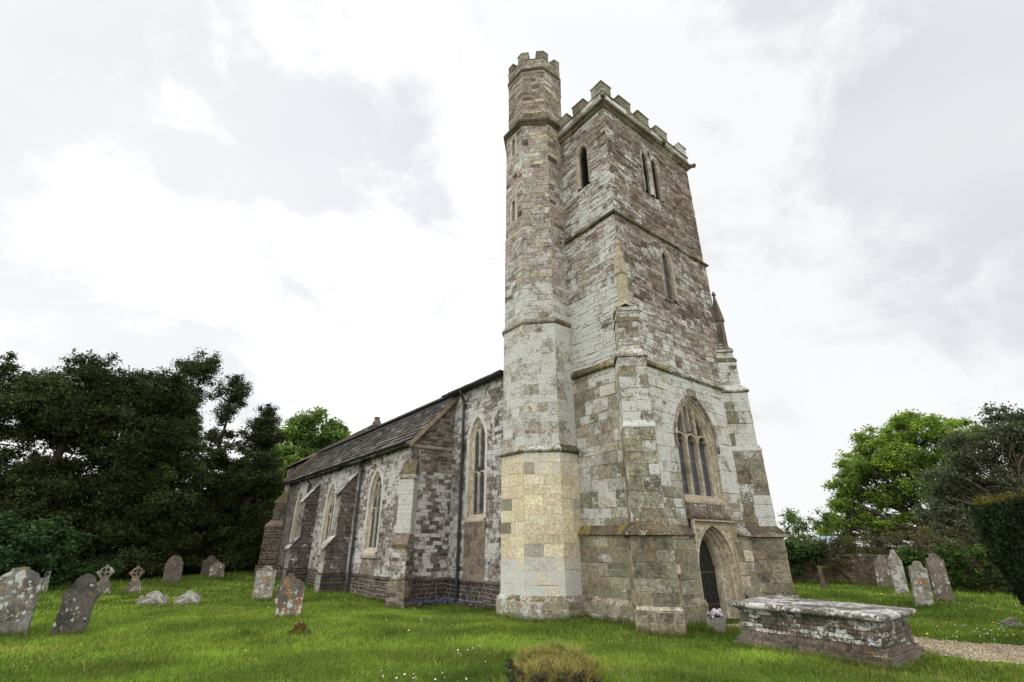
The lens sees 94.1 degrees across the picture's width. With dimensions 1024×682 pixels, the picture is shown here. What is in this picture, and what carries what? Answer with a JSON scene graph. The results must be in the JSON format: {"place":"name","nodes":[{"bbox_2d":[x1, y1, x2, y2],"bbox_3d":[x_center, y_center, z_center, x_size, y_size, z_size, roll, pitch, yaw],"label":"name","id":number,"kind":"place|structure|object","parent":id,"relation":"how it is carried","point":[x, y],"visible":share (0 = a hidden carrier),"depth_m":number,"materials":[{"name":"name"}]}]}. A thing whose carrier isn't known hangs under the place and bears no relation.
{"place":"outdoors","nodes":[
{"label":"outdoors","id":0,"kind":"place"},
{"bbox_2d":[0,547,1023,681],"bbox_3d":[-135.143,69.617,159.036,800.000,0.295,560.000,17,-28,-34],"label":"ground","id":1,"kind":"structure","parent":0,"point":[731,620],"depth_m":9.17,"materials":[{"name":"green plant"}]},
{"bbox_2d":[0,567,44,635],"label":"gravestone","id":2,"kind":"object","parent":1,"relation":"on","point":[20,589],"visible":0.94,"depth_m":9.79,"materials":[{"name":"grey stone"}]},
{"bbox_2d":[0,351,54,518],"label":"yew tree","id":3,"kind":"object","parent":1,"relation":"on","point":[11,405],"visible":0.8,"depth_m":21.23,"materials":[{"name":"green plant"}]},
{"bbox_2d":[8,452,74,525],"bbox_3d":[-25.353,9.333,25.287,7.434,6.830,6.169,-2,-23,5],"label":"yew tree","id":4,"kind":"object","parent":1,"relation":"on","point":[45,457],"visible":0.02,"depth_m":25.80,"materials":[{"name":"green plant"}]},
{"bbox_2d":[42,567,52,591],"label":"gravestone","id":5,"kind":"object","parent":1,"relation":"on","point":[46,583],"visible":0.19,"depth_m":18.36,"materials":[{"name":"grey stone"}]},
{"bbox_2d":[0,509,95,585],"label":"leafy shrub","id":6,"kind":"object","parent":1,"relation":"on","point":[58,557],"visible":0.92,"depth_m":18.63,"materials":[{"name":"green plant"}]},
{"bbox_2d":[50,573,99,636],"bbox_3d":[-9.057,5.602,9.895,0.617,1.393,0.110,15,-31,-30],"label":"gravestone","id":7,"kind":"object","parent":1,"relation":"on","point":[81,596],"visible":0.88,"depth_m":9.89,"materials":[{"name":"grey stone"}]},
{"bbox_2d":[0,348,155,576],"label":"yew tree","id":8,"kind":"object","parent":1,"relation":"on","point":[70,414],"visible":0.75,"depth_m":22.15,"materials":[{"name":"green plant"}]},
{"bbox_2d":[52,558,123,586],"bbox_3d":[-18.178,9.990,20.463,2.448,1.208,1.483,34,-40,-53],"label":"leafy shrub","id":9,"kind":"object","parent":1,"relation":"on","point":[80,571],"visible":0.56,"depth_m":20.47,"materials":[{"name":"green plant"}]},
{"bbox_2d":[97,565,114,595],"bbox_3d":[-14.799,8.764,17.240,0.589,1.220,0.240,11,-27,-30],"label":"cross headstone","id":10,"kind":"object","parent":1,"relation":"on","point":[104,584],"visible":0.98,"depth_m":17.22,"materials":[{"name":"grey stone"}]},
{"bbox_2d":[52,366,210,583],"bbox_3d":[-19.632,6.560,24.677,6.002,11.291,5.994,17,-28,-34],"label":"yew tree","id":11,"kind":"object","parent":1,"relation":"on","point":[169,395],"visible":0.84,"depth_m":23.74,"materials":[{"name":"green plant"}]},
{"bbox_2d":[123,566,144,592],"bbox_3d":[-14.156,9.053,17.867,0.548,1.135,0.223,10,-27,-29],"label":"cross headstone","id":12,"kind":"object","parent":1,"relation":"on","point":[135,583],"visible":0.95,"depth_m":17.83,"materials":[{"name":"grey stone"}]},
{"bbox_2d":[79,484,198,574],"bbox_3d":[-21.965,10.478,28.311,6.557,6.970,7.299,17,-28,-34],"label":"yew tree","id":13,"kind":"object","parent":1,"relation":"on","point":[187,532],"visible":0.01,"depth_m":27.51,"materials":[{"name":"green plant"}]},
{"bbox_2d":[137,591,168,605],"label":"gravestone","id":14,"kind":"object","parent":1,"relation":"on","point":[155,596],"visible":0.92,"depth_m":14.03,"materials":[{"name":"grey stone"}]},
{"bbox_2d":[103,347,223,582],"bbox_3d":[-19.050,6.407,26.673,5.084,13.020,4.841,17,-28,-34],"label":"yew tree","id":15,"kind":"object","parent":1,"relation":"on","point":[185,468],"visible":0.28,"depth_m":26.04,"materials":[{"name":"green plant"}]},
{"bbox_2d":[162,555,183,582],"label":"gravestone","id":16,"kind":"object","parent":1,"relation":"on","point":[173,569],"visible":0.86,"depth_m":22.11,"materials":[{"name":"grey stone"}]},
{"bbox_2d":[173,590,200,605],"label":"gravestone","id":17,"kind":"object","parent":1,"relation":"on","point":[191,596],"visible":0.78,"depth_m":14.36,"materials":[{"name":"grey stone"}]},
{"bbox_2d":[200,555,218,574],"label":"gravestone","id":18,"kind":"object","parent":1,"relation":"on","point":[208,562],"visible":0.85,"depth_m":26.59,"materials":[{"name":"grey stone"}]},
{"bbox_2d":[175,373,253,575],"bbox_3d":[-18.823,7.921,30.043,4.762,12.686,4.855,17,-28,-34],"label":"slender tree","id":19,"kind":"object","parent":1,"relation":"on","point":[236,393],"visible":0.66,"depth_m":29.50,"materials":[{"name":"green plant"}]},
{"bbox_2d":[209,562,224,577],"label":"gravestone","id":20,"kind":"object","parent":1,"relation":"on","point":[217,568],"visible":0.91,"depth_m":24.77,"materials":[{"name":"grey stone"}]},
{"bbox_2d":[183,473,265,573],"bbox_3d":[-19.938,12.244,32.819,6.962,7.444,6.888,-10,-25,21],"label":"yew tree","id":21,"kind":"object","parent":1,"relation":"on","point":[230,523],"visible":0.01,"depth_m":31.48,"materials":[{"name":"green plant"}]},
{"bbox_2d":[197,403,289,573],"bbox_3d":[-16.958,9.152,30.584,4.895,10.774,4.748,0,-23,0],"label":"yew tree","id":22,"kind":"object","parent":1,"relation":"on","point":[246,483],"visible":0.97,"depth_m":29.91,"materials":[{"name":"green plant"}]},
{"bbox_2d":[239,537,274,572],"bbox_3d":[-15.532,12.983,29.845,3.486,3.206,2.278,6,-24,-15],"label":"leafy shrub","id":23,"kind":"object","parent":1,"relation":"on","point":[253,562],"visible":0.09,"depth_m":28.93,"materials":[{"name":"green plant"}]},
{"bbox_2d":[251,566,276,599],"bbox_3d":[-8.367,8.293,16.061,0.617,1.304,0.120,7,-26,-16],"label":"gravestone","id":24,"kind":"object","parent":1,"relation":"on","point":[265,578],"visible":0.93,"depth_m":16.06,"materials":[{"name":"grey stone"}]},
{"bbox_2d":[274,573,295,604],"bbox_3d":[-6.772,7.644,14.383,0.652,1.148,0.100,6,-27,-15],"label":"gravestone","id":25,"kind":"object","parent":1,"relation":"on","point":[289,576],"visible":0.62,"depth_m":14.40,"materials":[{"name":"grey stone"}]},
{"bbox_2d":[275,578,304,617],"bbox_3d":[-5.534,6.555,11.888,0.592,1.119,0.110,7,-26,-14],"label":"gravestone","id":26,"kind":"object","parent":1,"relation":"on","point":[291,595],"visible":0.84,"depth_m":11.89,"materials":[{"name":"grey stone"}]},
{"bbox_2d":[287,621,311,635],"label":"gravestone","id":27,"kind":"object","parent":1,"relation":"on","point":[299,626],"visible":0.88,"depth_m":9.74,"materials":[{"name":"brown stone"}]},
{"bbox_2d":[257,404,351,519],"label":"chestnut tree","id":28,"kind":"object","parent":1,"relation":"on","point":[301,431],"visible":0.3,"depth_m":40.86,"materials":[{"name":"green plant"}]},
{"bbox_2d":[410,597,480,605],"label":"bluebells","id":29,"kind":"object","parent":1,"relation":"on","point":[439,602],"visible":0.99,"depth_m":14.70,"materials":[{"name":"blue plant"}]},
{"bbox_2d":[253,51,798,635],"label":"church","id":30,"kind":"structure","parent":1,"relation":"on","point":[593,447],"depth_m":14.59,"materials":[{"name":"stone"}]},
{"bbox_2d":[289,489,303,542],"bbox_3d":[-11.188,9.332,24.921,0.203,3.102,1.402,17,-28,-34],"label":"window","id":31,"kind":"structure","parent":30,"relation":"in","point":[301,495],"depth_m":25.27,"materials":[{"name":"stone"}]},
{"bbox_2d":[318,479,336,552],"bbox_3d":[-8.149,7.799,21.329,0.206,3.104,1.405,17,-28,-34],"label":"window","id":32,"kind":"structure","parent":30,"relation":"in","point":[326,528],"depth_m":21.55,"materials":[{"name":"stone"}]},
{"bbox_2d":[362,466,383,554],"bbox_3d":[-5.076,6.252,17.698,0.204,3.103,1.401,17,-28,-34],"label":"window","id":33,"kind":"structure","parent":30,"relation":"in","point":[369,545],"depth_m":17.77,"materials":[{"name":"stone"}]},
{"bbox_2d":[464,413,487,522],"bbox_3d":[-1.138,4.173,16.022,0.227,3.592,1.239,17,-28,-34],"label":"window","id":34,"kind":"structure","parent":30,"relation":"in","point":[476,461],"depth_m":16.05,"materials":[{"name":"stone"}]},
{"bbox_2d":[575,142,593,192],"bbox_3d":[2.549,-6.039,16.484,0.323,2.040,0.646,17,-28,-34],"label":"window","id":35,"kind":"structure","parent":30,"relation":"in","point":[582,162],"depth_m":16.55,"materials":[{"name":"stone"}]},
{"bbox_2d":[640,149,654,197],"bbox_3d":[4.687,-5.948,16.905,0.554,2.082,0.284,17,-28,-34],"label":"window","id":36,"kind":"structure","parent":30,"relation":"in","point":[645,161],"depth_m":16.92,"materials":[{"name":"stone"}]},
{"bbox_2d":[650,156,664,203],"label":"window","id":37,"kind":"structure","parent":30,"relation":"in","point":[655,170],"depth_m":17.25,"materials":[{"name":"stone"}]},
{"bbox_2d":[659,247,678,304],"bbox_3d":[4.994,-2.142,15.425,0.725,2.041,0.176,17,-28,-34],"label":"window","id":38,"kind":"structure","parent":30,"relation":"in","point":[667,269],"depth_m":15.44,"materials":[{"name":"stone"}]},
{"bbox_2d":[674,392,727,505],"bbox_3d":[5.109,2.961,13.367,2.138,3.082,0.386,17,-28,-34],"label":"window","id":39,"kind":"structure","parent":30,"relation":"in","point":[694,438],"depth_m":13.52,"materials":[{"name":"stone"}]},
{"bbox_2d":[685,501,744,618],"bbox_3d":[5.119,5.770,12.205,2.079,3.064,0.687,17,-28,-34],"label":"doorway","id":40,"kind":"structure","parent":30,"relation":"in","point":[715,538],"depth_m":12.50,"materials":[{"name":"stone"}]},
{"bbox_2d":[505,638,603,681],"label":"overgrown stump","id":41,"kind":"object","parent":1,"relation":"on","point":[555,662],"visible":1,"depth_m":5.67,"materials":[{"name":"yellow plant"}]},
{"bbox_2d":[270,602,1023,679],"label":"daisies","id":42,"kind":"object","parent":1,"relation":"on","point":[937,626],"visible":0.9,"depth_m":9.25,"materials":[{"name":"white plant"}]},
{"bbox_2d":[705,616,726,633],"bbox_3d":[4.277,5.971,9.921,0.260,0.398,0.314,11,-25,-24],"label":"stone planter","id":43,"kind":"object","parent":1,"relation":"on","point":[715,622],"visible":0.59,"depth_m":9.85,"materials":[{"name":"grey stone"}]},
{"bbox_2d":[707,608,723,618],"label":"potted flowers","id":44,"kind":"object","parent":43,"relation":"in","point":[715,613],"visible":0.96,"depth_m":9.94,"materials":[{"name":"pink plant"}]},
{"bbox_2d":[777,506,839,549],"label":"young tree","id":45,"kind":"object","parent":1,"relation":"on","point":[793,518],"visible":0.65,"depth_m":23.34,"materials":[{"name":"green plant"}]},
{"bbox_2d":[796,536,842,552],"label":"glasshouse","id":46,"kind":"structure","parent":1,"relation":"on","point":[828,537],"depth_m":36.75,"materials":[{"name":"white glass"}]},
{"bbox_2d":[817,566,825,587],"bbox_3d":[11.719,9.037,17.980,0.154,0.960,0.154,-13,-23,25],"label":"wooden post","id":47,"kind":"object","parent":1,"relation":"on","point":[821,577],"visible":0.78,"depth_m":17.97,"materials":[{"name":"wood"}]},
{"bbox_2d":[728,596,927,671],"bbox_3d":[5.472,5.136,8.379,1.676,0.924,2.514,17,-28,-34],"label":"chest tomb","id":48,"kind":"object","parent":1,"relation":"on","point":[877,633],"visible":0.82,"depth_m":7.84,"materials":[{"name":"stone"}]},
{"bbox_2d":[790,533,871,583],"bbox_3d":[13.990,9.337,20.453,2.352,2.420,3.249,17,-28,-34],"label":"scrub hedge","id":49,"kind":"object","parent":1,"relation":"on","point":[826,567],"visible":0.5,"depth_m":20.21,"materials":[{"name":"green plant"}]},
{"bbox_2d":[823,526,910,583],"bbox_3d":[14.903,9.048,19.909,2.558,2.504,3.099,17,-28,-34],"label":"scrub hedge","id":50,"kind":"object","parent":1,"relation":"on","point":[838,541],"visible":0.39,"depth_m":19.89,"materials":[{"name":"green plant"}]},
{"bbox_2d":[874,555,893,587],"bbox_3d":[14.448,9.094,18.495,0.511,1.431,0.100,-6,-26,28],"label":"gravestone","id":51,"kind":"object","parent":1,"relation":"on","point":[883,572],"visible":0.79,"depth_m":18.50,"materials":[{"name":"grey stone"}]},
{"bbox_2d":[888,549,909,594],"bbox_3d":[13.329,8.102,16.423,0.382,1.671,0.110,0,-26,11],"label":"gravestone","id":52,"kind":"object","parent":1,"relation":"on","point":[897,572],"visible":0.88,"depth_m":16.41,"materials":[{"name":"grey stone"}]},
{"bbox_2d":[788,554,1013,592],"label":"churchyard wall","id":53,"kind":"structure","parent":1,"relation":"on","point":[865,571],"depth_m":19.52,"materials":[{"name":"stone"}]},
{"bbox_2d":[784,538,832,583],"bbox_3d":[12.187,10.017,21.641,1.096,1.944,4.515,17,-28,-34],"label":"ivy","id":54,"kind":"object","parent":53,"relation":"attached to","point":[804,554],"visible":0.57,"depth_m":20.86,"materials":[{"name":"green plant"}]},
{"bbox_2d":[895,539,1022,591],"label":"ivy","id":55,"kind":"object","parent":53,"relation":"attached to","point":[908,556],"visible":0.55,"depth_m":17.02,"materials":[{"name":"green plant"}]},
{"bbox_2d":[853,523,948,553],"bbox_3d":[16.004,8.767,19.430,2.482,2.607,3.151,17,-28,-34],"label":"scrub hedge","id":56,"kind":"object","parent":1,"relation":"on","point":[918,546],"visible":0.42,"depth_m":19.27,"materials":[{"name":"green plant"}]},
{"bbox_2d":[811,409,994,550],"bbox_3d":[30.830,11.595,37.808,7.105,12.188,13.803,17,-28,-34],"label":"oak tree","id":57,"kind":"object","parent":1,"relation":"on","point":[901,451],"visible":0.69,"depth_m":37.62,"materials":[{"name":"green plant"}]},
{"bbox_2d":[908,561,933,606],"bbox_3d":[11.313,6.837,13.158,0.412,1.397,0.120,0,-26,20],"label":"gravestone","id":58,"kind":"object","parent":1,"relation":"on","point":[920,582],"visible":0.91,"depth_m":13.16,"materials":[{"name":"grey stone"}]},
{"bbox_2d":[925,553,954,601],"bbox_3d":[12.653,7.124,14.064,0.428,1.568,0.120,-6,-27,22],"label":"gravestone","id":59,"kind":"object","parent":1,"relation":"on","point":[939,578],"visible":0.86,"depth_m":14.07,"materials":[{"name":"grey stone"}]},
{"bbox_2d":[896,523,989,555],"bbox_3d":[17.159,8.426,18.534,2.441,2.549,3.427,34,-40,-52],"label":"scrub hedge","id":60,"kind":"object","parent":1,"relation":"on","point":[960,542],"visible":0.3,"depth_m":18.62,"materials":[{"name":"green plant"}]},
{"bbox_2d":[905,401,1023,546],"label":"holly tree","id":61,"kind":"object","parent":1,"relation":"on","point":[1008,438],"visible":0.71,"depth_m":19.62,"materials":[{"name":"green plant"}]},
{"bbox_2d":[969,485,1023,607],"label":"clipped yew","id":62,"kind":"object","parent":1,"relation":"on","point":[999,519],"visible":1,"depth_m":9.27,"materials":[{"name":"green plant"}]},
{"bbox_2d":[1000,617,1023,629],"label":"gravestone","id":63,"kind":"object","parent":1,"relation":"on","point":[1010,620],"visible":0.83,"depth_m":10.34,"materials":[{"name":"grey stone"}]},
{"bbox_2d":[0,0,1023,546],"label":"sky","id":64,"kind":"structure","parent":0,"point":[310,195],"materials":[{"name":"white"}]},
{"bbox_2d":[729,621,1023,663],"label":"gravel path","id":65,"kind":"structure","parent":0,"point":[995,651],"depth_m":8.29,"materials":[{"name":"beige gravel"}]}
]}

